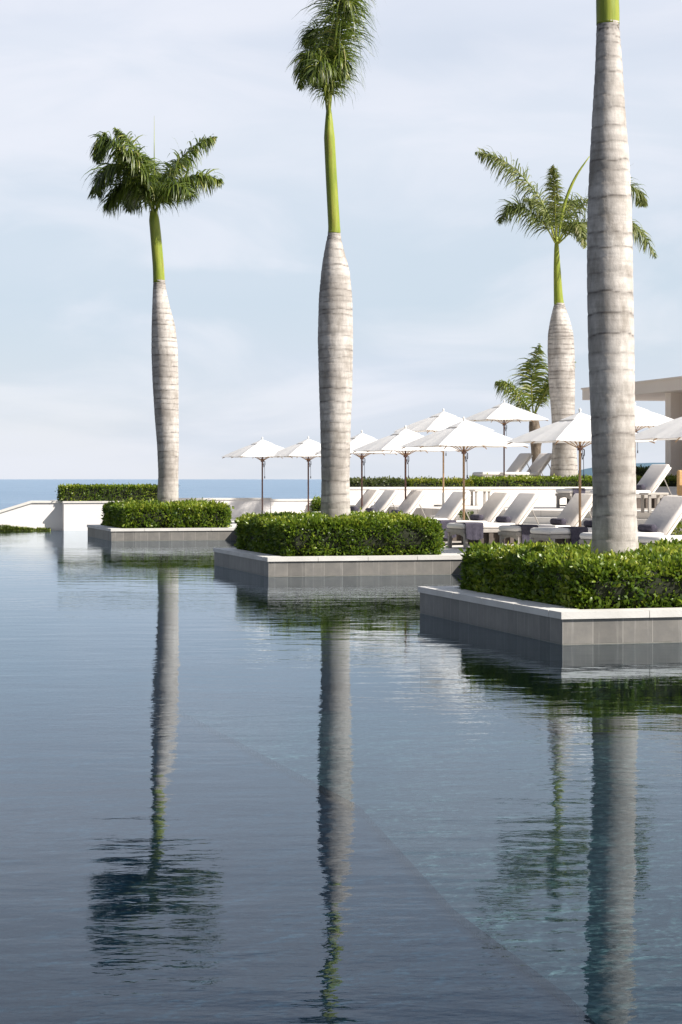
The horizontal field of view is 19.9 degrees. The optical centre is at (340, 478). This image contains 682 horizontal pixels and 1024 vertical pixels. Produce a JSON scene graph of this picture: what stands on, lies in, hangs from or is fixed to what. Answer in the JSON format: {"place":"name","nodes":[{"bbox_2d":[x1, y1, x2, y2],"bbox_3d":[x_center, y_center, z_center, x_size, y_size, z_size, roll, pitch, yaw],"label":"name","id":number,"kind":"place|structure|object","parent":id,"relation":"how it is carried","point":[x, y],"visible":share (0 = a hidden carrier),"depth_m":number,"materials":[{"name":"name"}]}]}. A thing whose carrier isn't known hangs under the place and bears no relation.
{"place":"outdoors","nodes":[
{"label":"outdoors","id":0,"kind":"place"},
{"bbox_2d":[0,479,466,509],"bbox_3d":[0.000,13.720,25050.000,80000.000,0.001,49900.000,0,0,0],"label":"sea","id":1,"kind":"structure","parent":0,"point":[13,492],"depth_m":2753.61,"materials":[{"name":"liquid"}]},
{"bbox_2d":[0,606,584,1023],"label":"pool floor","id":2,"kind":"structure","parent":0,"point":[172,866],"depth_m":13.13,"materials":[{"name":"liquid"}]},
{"bbox_2d":[87,525,236,540],"bbox_3d":[-5.172,2.048,56.473,3.775,1.343,5.000,0,0,-15],"label":"planter","id":3,"kind":"object","parent":2,"relation":"on","point":[108,533],"visible":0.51,"depth_m":54.11,"materials":[{"name":"grey tile"}]},
{"bbox_2d":[83,126,225,502],"bbox_3d":[-5.383,-4.520,56.140,4.139,11.960,3.808,0,0,0],"label":"royal palm","id":4,"kind":"object","parent":3,"relation":"in","point":[137,185],"visible":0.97,"depth_m":55.89,"materials":[{"name":"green plant"}]},
{"bbox_2d":[101,497,233,527],"bbox_3d":[-5.118,1.008,56.513,3.393,0.961,4.631,0,0,-15],"label":"boxwood hedge","id":5,"kind":"object","parent":3,"relation":"in","point":[157,513],"visible":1,"depth_m":54.63,"materials":[{"name":"green plant"}]},
{"bbox_2d":[213,548,462,576],"bbox_3d":[-0.142,2.048,36.863,3.685,1.343,4.900,0,0,-15],"label":"planter","id":6,"kind":"object","parent":2,"relation":"on","point":[266,565],"visible":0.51,"depth_m":34.60,"materials":[{"name":"grey tile"}]},
{"bbox_2d":[285,0,386,517],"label":"royal palm","id":7,"kind":"object","parent":6,"relation":"in","point":[328,71],"visible":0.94,"depth_m":36.14,"materials":[{"name":"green plant"}]},
{"bbox_2d":[234,507,448,555],"bbox_3d":[-0.093,1.012,36.903,3.253,0.916,4.419,0,0,-15],"label":"boxwood hedge","id":8,"kind":"object","parent":6,"relation":"in","point":[354,533],"visible":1,"depth_m":35.09,"materials":[{"name":"green plant"}]},
{"bbox_2d":[180,711,681,1023],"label":"pool ledge","id":9,"kind":"object","parent":2,"relation":"on","point":[550,862],"visible":0.92,"depth_m":14.96,"materials":[{"name":"liquid"}]},
{"bbox_2d":[418,586,681,735],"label":"planter","id":10,"kind":"object","parent":2,"relation":"on","point":[619,711],"visible":0.66,"depth_m":20.41,"materials":[{"name":"grey tile"}]},
{"bbox_2d":[457,537,681,608],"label":"boxwood hedge","id":11,"kind":"object","parent":10,"relation":"in","point":[577,576],"visible":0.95,"depth_m":21.38,"materials":[{"name":"green plant"}]},
{"bbox_2d":[587,0,638,553],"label":"royal palm","id":12,"kind":"object","parent":10,"relation":"in","point":[610,318],"visible":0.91,"depth_m":22.10,"materials":[{"name":"grey plant"}]},
{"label":"pool edge","id":13,"kind":"structure","parent":2,"relation":"on","visible":0},
{"bbox_2d":[0,524,51,530],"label":"ground cover","id":14,"kind":"object","parent":13,"relation":"on","point":[7,527],"visible":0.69,"depth_m":64.44,"materials":[{"name":"green plant"}]},
{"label":"deck wall","id":15,"kind":"structure","parent":2,"relation":"on","visible":0},
{"bbox_2d":[232,526,463,554],"bbox_3d":[3.508,1.416,31.165,0.418,0.074,71.992,0,0,-15],"label":"deck coping","id":16,"kind":"object","parent":15,"relation":"on","point":[451,552],"visible":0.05,"depth_m":36.40,"materials":[{"name":"stone"}]},
{"bbox_2d":[230,519,469,551],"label":"deck","id":17,"kind":"structure","parent":15,"relation":"on","point":[455,548],"depth_m":39.14,"materials":[{"name":"grey stone"}]},
{"bbox_2d":[222,437,303,513],"bbox_3d":[-2.470,0.030,61.000,2.060,2.700,2.060,0,0,-20],"label":"patio umbrella","id":18,"kind":"object","parent":17,"relation":"on","point":[263,449],"visible":0.83,"depth_m":60.55,"materials":[{"name":"white fabric"}]},
{"bbox_2d":[266,436,350,511],"bbox_3d":[-1.010,0.030,60.000,2.060,2.700,2.060,0,0,-22],"label":"patio umbrella","id":19,"kind":"object","parent":17,"relation":"on","point":[308,448],"visible":0.77,"depth_m":59.58,"materials":[{"name":"fabric"}]},
{"bbox_2d":[309,495,320,511],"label":"round shrub","id":20,"kind":"object","parent":17,"relation":"on","point":[316,502],"visible":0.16,"depth_m":67.00,"materials":[{"name":"green plant"}]},
{"bbox_2d":[313,489,380,511],"bbox_3d":[0.228,0.832,52.555,1.990,1.097,0.740,0,0,-23],"label":"sun lounger","id":21,"kind":"object","parent":17,"relation":"on","point":[370,496],"visible":0.12,"depth_m":52.51,"materials":[{"name":"fabric"}]},
{"bbox_2d":[315,430,409,506],"bbox_3d":[0.563,0.030,52.500,2.060,2.700,2.060,0,0,-18],"label":"patio umbrella","id":22,"kind":"object","parent":17,"relation":"on","point":[359,440],"visible":0.52,"depth_m":52.28,"materials":[{"name":"fabric"}]},
{"bbox_2d":[372,490,398,511],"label":"sun lounger","id":23,"kind":"object","parent":17,"relation":"on","point":[385,500],"visible":0.14,"depth_m":50.12,"materials":[{"name":"fabric"}]},
{"bbox_2d":[365,508,375,512],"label":"rolled towel","id":24,"kind":"object","parent":23,"relation":"on","point":[369,509],"visible":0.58,"depth_m":50.11,"materials":[{"name":"grey fabric"}]},
{"bbox_2d":[352,425,459,498],"bbox_3d":[1.586,0.030,47.800,2.060,2.700,2.060,0,0,-20],"label":"patio umbrella","id":25,"kind":"object","parent":17,"relation":"on","point":[395,441],"visible":0.69,"depth_m":47.39,"materials":[{"name":"fabric"}]},
{"bbox_2d":[397,490,426,517],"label":"sun lounger","id":26,"kind":"object","parent":17,"relation":"on","point":[411,502],"visible":0.07,"depth_m":47.33,"materials":[{"name":"fabric"}]},
{"bbox_2d":[428,491,470,519],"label":"sun lounger","id":27,"kind":"object","parent":17,"relation":"on","point":[451,508],"visible":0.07,"depth_m":43.55,"materials":[{"name":"fabric"}]},
{"bbox_2d":[400,417,528,519],"bbox_3d":[2.609,0.030,41.300,2.060,2.700,2.060,0,0,-21],"label":"patio umbrella","id":28,"kind":"object","parent":17,"relation":"on","point":[463,434],"visible":0.94,"depth_m":40.85,"materials":[{"name":"fabric"}]},
{"bbox_2d":[458,510,473,519],"bbox_3d":[2.994,1.056,46.505,0.400,0.648,0.375,0,0,23],"label":"potted plant","id":29,"kind":"object","parent":17,"relation":"on","point":[471,512],"visible":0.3,"depth_m":46.44,"materials":[{"name":"green plant"}]},
{"bbox_2d":[439,492,511,542],"bbox_3d":[2.754,0.832,40.956,1.990,1.097,0.740,0,0,-22],"label":"sun lounger","id":30,"kind":"object","parent":17,"relation":"on","point":[492,508],"visible":0.16,"depth_m":40.88,"materials":[{"name":"fabric"}]},
{"bbox_2d":[438,520,456,537],"bbox_3d":[2.157,1.049,40.500,0.360,0.380,0.450,0,0,-22],"label":"side table","id":31,"kind":"object","parent":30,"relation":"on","point":[444,523],"visible":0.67,"depth_m":40.29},
{"bbox_2d":[470,514,483,520],"bbox_3d":[2.865,0.815,41.002,0.139,0.128,0.400,0,0,-27],"label":"rolled towel","id":32,"kind":"object","parent":30,"relation":"on","point":[476,517],"visible":1,"depth_m":40.90,"materials":[{"name":"grey fabric"}]},
{"bbox_2d":[446,493,540,548],"bbox_3d":[3.149,0.832,38.952,1.990,1.097,0.740,0,0,-25],"label":"sun lounger","id":33,"kind":"object","parent":17,"relation":"on","point":[520,508],"visible":0.52,"depth_m":38.77,"materials":[{"name":"fabric"}]},
{"bbox_2d":[455,522,482,539],"bbox_3d":[2.545,1.034,38.459,0.400,0.349,0.450,0,0,-25],"label":"draped towel","id":34,"kind":"object","parent":33,"relation":"on","point":[474,530],"visible":0.99,"depth_m":38.27,"materials":[{"name":"fabric"}]},
{"bbox_2d":[496,516,510,522],"bbox_3d":[3.258,0.815,39.003,0.139,0.128,0.400,0,0,-28],"label":"rolled towel","id":35,"kind":"object","parent":33,"relation":"on","point":[503,519],"visible":1,"depth_m":38.91,"materials":[{"name":"grey fabric"}]},
{"bbox_2d":[350,487,676,504],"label":"garden wall","id":36,"kind":"structure","parent":17,"relation":"on","point":[433,496],"depth_m":57.47,"materials":[{"name":"white paint"}]},
{"bbox_2d":[350,504,681,519],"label":"terrace","id":37,"kind":"structure","parent":17,"relation":"on","point":[545,510],"depth_m":49.64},
{"bbox_2d":[393,408,493,506],"bbox_3d":[2.818,-0.590,53.500,2.060,2.700,2.060,0,0,-24],"label":"patio umbrella","id":38,"kind":"object","parent":37,"relation":"on","point":[438,421],"visible":0.76,"depth_m":53.15,"materials":[{"name":"white fabric"}]},
{"bbox_2d":[469,490,491,505],"bbox_3d":[3.944,0.535,55.000,0.500,0.450,0.500,0,0,-15],"label":"side table","id":39,"kind":"object","parent":37,"relation":"on","point":[476,496],"visible":0.91,"depth_m":54.84,"materials":[{"name":"wood"}]},
{"bbox_2d":[555,489,592,507],"bbox_3d":[6.596,0.211,50.452,1.990,1.097,0.740,0,0,-25],"label":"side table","id":40,"kind":"object","parent":37,"relation":"on","point":[563,493],"visible":0.24,"depth_m":50.04,"materials":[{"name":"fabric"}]},
{"bbox_2d":[565,488,584,494],"bbox_3d":[6.019,0.429,49.972,0.360,0.380,0.450,0,0,-25],"label":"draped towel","id":41,"kind":"object","parent":40,"relation":"on","point":[575,490],"visible":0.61,"depth_m":49.78,"materials":[{"name":"grey fabric"}]},
{"bbox_2d":[590,464,677,511],"bbox_3d":[6.757,0.211,44.753,1.990,1.097,0.740,0,0,-24],"label":"sun lounger","id":42,"kind":"object","parent":37,"relation":"on","point":[653,478],"visible":0.27,"depth_m":44.66,"materials":[{"name":"fabric"}]},
{"bbox_2d":[636,485,644,489],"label":"rolled towel","id":43,"kind":"object","parent":42,"relation":"on","point":[640,487],"visible":0.69,"depth_m":44.64,"materials":[{"name":"grey fabric"}]},
{"bbox_2d":[639,493,668,512],"bbox_3d":[7.019,0.535,43.600,0.500,0.450,0.500,0,0,-15],"label":"side table","id":44,"kind":"object","parent":37,"relation":"on","point":[649,500],"visible":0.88,"depth_m":43.44,"materials":[{"name":"wood"}]},
{"bbox_2d":[635,403,673,456],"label":"patio umbrella","id":45,"kind":"object","parent":37,"relation":"on","point":[645,418],"visible":0.4,"depth_m":49.49,"materials":[{"name":"fabric"}]},
{"bbox_2d":[677,470,681,495],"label":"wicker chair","id":46,"kind":"object","parent":37,"relation":"on","point":[679,482],"visible":0.72,"depth_m":42.62,"materials":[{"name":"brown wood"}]},
{"bbox_2d":[498,493,592,544],"bbox_3d":[4.028,0.832,36.953,1.990,1.097,0.740,0,0,-24],"label":"sun lounger","id":47,"kind":"object","parent":17,"relation":"on","point":[569,513],"visible":0.41,"depth_m":36.84,"materials":[{"name":"fabric"}]},
{"bbox_2d":[512,524,537,543],"bbox_3d":[3.444,1.049,36.481,0.360,0.380,0.450,0,0,-24],"label":"draped towel","id":48,"kind":"object","parent":47,"relation":"on","point":[525,530],"visible":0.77,"depth_m":36.27,"materials":[{"name":"fabric"}]},
{"bbox_2d":[550,518,565,524],"bbox_3d":[4.138,0.815,37.002,0.139,0.128,0.400,0,0,-27],"label":"rolled towel","id":49,"kind":"object","parent":47,"relation":"on","point":[557,521],"visible":1,"depth_m":36.92,"materials":[{"name":"grey fabric"}]},
{"bbox_2d":[430,515,681,534],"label":"terrace steps","id":50,"kind":"structure","parent":17,"relation":"on","point":[541,520],"depth_m":46.11,"materials":[{"name":"beige stone"}]},
{"bbox_2d":[529,518,591,544],"bbox_3d":[4.446,0.832,35.151,1.990,1.097,0.740,0,0,-25],"label":"sun lounger","id":51,"kind":"object","parent":17,"relation":"on","point":[559,535],"visible":0.29,"depth_m":34.59,"materials":[{"name":"fabric"}]},
{"bbox_2d":[563,527,587,544],"bbox_3d":[4.161,1.049,34.804,0.360,0.380,0.450,0,0,-25],"label":"draped towel","id":52,"kind":"object","parent":51,"relation":"on","point":[575,533],"visible":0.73,"depth_m":34.59,"materials":[{"name":"fabric"}]},
{"bbox_2d":[583,520,591,526],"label":"rolled towel","id":53,"kind":"object","parent":51,"relation":"on","point":[587,523],"visible":0.46,"depth_m":35.23,"materials":[{"name":"grey fabric"}]},
{"bbox_2d":[507,408,655,526],"bbox_3d":[4.450,0.030,36.200,2.060,2.700,2.060,0,0,-21],"label":"patio umbrella","id":54,"kind":"object","parent":17,"relation":"on","point":[575,429],"visible":0.77,"depth_m":35.91,"materials":[{"name":"fabric"}]},
{"bbox_2d":[579,496,681,545],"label":"sun lounger","id":55,"kind":"object","parent":17,"relation":"on","point":[665,516],"visible":0.22,"depth_m":32.02,"materials":[{"name":"fabric"}]},
{"bbox_2d":[638,524,656,531],"bbox_3d":[5.063,0.815,32.102,0.139,0.128,0.400,0,0,-26],"label":"rolled towel","id":56,"kind":"object","parent":55,"relation":"on","point":[646,528],"visible":0.99,"depth_m":32.02,"materials":[{"name":"grey fabric"}]},
{"bbox_2d":[635,417,681,441],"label":"patio umbrella","id":57,"kind":"object","parent":17,"relation":"on","point":[670,430],"visible":0.94,"depth_m":33.41,"materials":[{"name":"fabric"}]},
{"bbox_2d":[671,521,681,534],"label":"potted plant","id":58,"kind":"object","parent":17,"relation":"on","point":[679,526],"visible":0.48,"depth_m":35.43,"materials":[{"name":"green plant"}]},
{"bbox_2d":[0,530,681,729],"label":"water","id":59,"kind":"structure","parent":0,"point":[72,595],"depth_m":23.11,"materials":[{"name":"blue liquid"}]},
{"bbox_2d":[0,0,681,478],"label":"sky","id":60,"kind":"structure","parent":0,"point":[447,299],"materials":[{"name":"white"}]},
{"bbox_2d":[578,463,664,475],"bbox_3d":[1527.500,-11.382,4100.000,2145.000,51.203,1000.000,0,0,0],"label":"hill","id":61,"kind":"structure","parent":0,"point":[587,471],"depth_m":4082.30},
{"bbox_2d":[638,535,681,545],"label":"sun lounger","id":62,"kind":"object","parent":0,"point":[644,540],"visible":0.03,"depth_m":29.71,"materials":[{"name":"fabric"}]},
{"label":"upper terrace","id":63,"kind":"structure","parent":0,"visible":0},
{"bbox_2d":[349,475,406,486],"bbox_3d":[1.051,0.118,57.730,1.840,0.461,1.084,0,0,-15],"label":"hedge","id":64,"kind":"object","parent":63,"relation":"on","point":[382,482],"visible":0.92,"depth_m":57.39,"materials":[{"name":"green plant"}]},
{"bbox_2d":[403,475,474,486],"bbox_3d":[2.918,0.121,58.208,2.280,0.468,1.161,0,0,-15],"label":"hedge","id":65,"kind":"object","parent":63,"relation":"on","point":[432,482],"visible":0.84,"depth_m":57.88,"materials":[{"name":"green plant"}]},
{"bbox_2d":[472,453,532,476],"bbox_3d":[5.161,-0.259,60.956,1.990,1.097,0.740,0,0,-23],"label":"sun lounger","id":66,"kind":"object","parent":63,"relation":"on","point":[520,462],"visible":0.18,"depth_m":60.87,"materials":[{"name":"fabric"}]},
{"bbox_2d":[465,400,548,476],"bbox_3d":[4.992,-1.070,59.500,2.060,2.700,2.060,0,0,-19],"label":"patio umbrella","id":67,"kind":"object","parent":63,"relation":"on","point":[503,413],"visible":0.88,"depth_m":59.08,"materials":[{"name":"fabric"}]},
{"bbox_2d":[500,453,551,477],"bbox_3d":[5.817,-0.259,60.952,1.990,1.097,0.740,0,0,-25],"label":"sun lounger","id":68,"kind":"object","parent":63,"relation":"on","point":[539,464],"visible":0.26,"depth_m":60.87,"materials":[{"name":"fabric"}]},
{"bbox_2d":[468,472,591,486],"bbox_3d":[5.926,0.084,59.026,4.348,0.566,1.111,0,0,-15],"label":"hedge","id":69,"kind":"object","parent":63,"relation":"on","point":[526,480],"visible":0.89,"depth_m":58.64,"materials":[{"name":"green plant"}]},
{"bbox_2d":[493,343,575,475],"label":"palm","id":70,"kind":"object","parent":63,"relation":"on","point":[540,394],"visible":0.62,"depth_m":65.93,"materials":[{"name":"green plant"}]},
{"bbox_2d":[475,146,656,476],"bbox_3d":[6.984,-5.053,60.903,5.595,10.827,3.648,0,0,0],"label":"royal palm","id":71,"kind":"object","parent":63,"relation":"on","point":[561,364],"visible":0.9,"depth_m":60.20,"materials":[{"name":"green plant"}]},
{"bbox_2d":[581,376,681,475],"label":"flat roofed building","id":72,"kind":"structure","parent":63,"relation":"on","point":[668,391],"depth_m":63.99,"materials":[{"name":"beige paint"}]},
{"bbox_2d":[636,464,649,476],"bbox_3d":[9.587,-0.081,62.840,1.748,0.873,1.156,0,0,-15],"label":"hedge","id":73,"kind":"object","parent":63,"relation":"on","point":[640,470],"visible":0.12,"depth_m":62.43,"materials":[{"name":"green plant"}]},
{"bbox_2d":[636,474,676,486],"bbox_3d":[9.335,0.085,59.945,2.980,0.506,1.165,0,0,-15],"label":"hedge","id":74,"kind":"object","parent":63,"relation":"on","point":[671,480],"visible":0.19,"depth_m":59.76,"materials":[{"name":"green plant"}]},
{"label":"ground","id":75,"kind":"structure","parent":0,"visible":0},
{"bbox_2d":[0,501,61,530],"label":"sloping wall","id":76,"kind":"structure","parent":75,"relation":"on","point":[36,514],"depth_m":64.74,"materials":[{"name":"white paint"}]},
{"bbox_2d":[50,500,118,530],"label":"garden wall","id":77,"kind":"structure","parent":75,"relation":"on","point":[79,515],"depth_m":64.65,"materials":[{"name":"white paint"}]},
{"bbox_2d":[55,483,178,501],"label":"boxwood hedge","id":78,"kind":"object","parent":77,"relation":"on","point":[95,492],"visible":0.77,"depth_m":65.23,"materials":[{"name":"green plant"}]},
{"bbox_2d":[178,498,271,518],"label":"garden wall","id":79,"kind":"structure","parent":75,"relation":"on","point":[245,505],"depth_m":66.34,"materials":[{"name":"white paint"}]},
{"bbox_2d":[270,499,313,512],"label":"garden wall","id":80,"kind":"structure","parent":75,"relation":"on","point":[288,505],"depth_m":66.89,"materials":[{"name":"white paint"}]}
]}

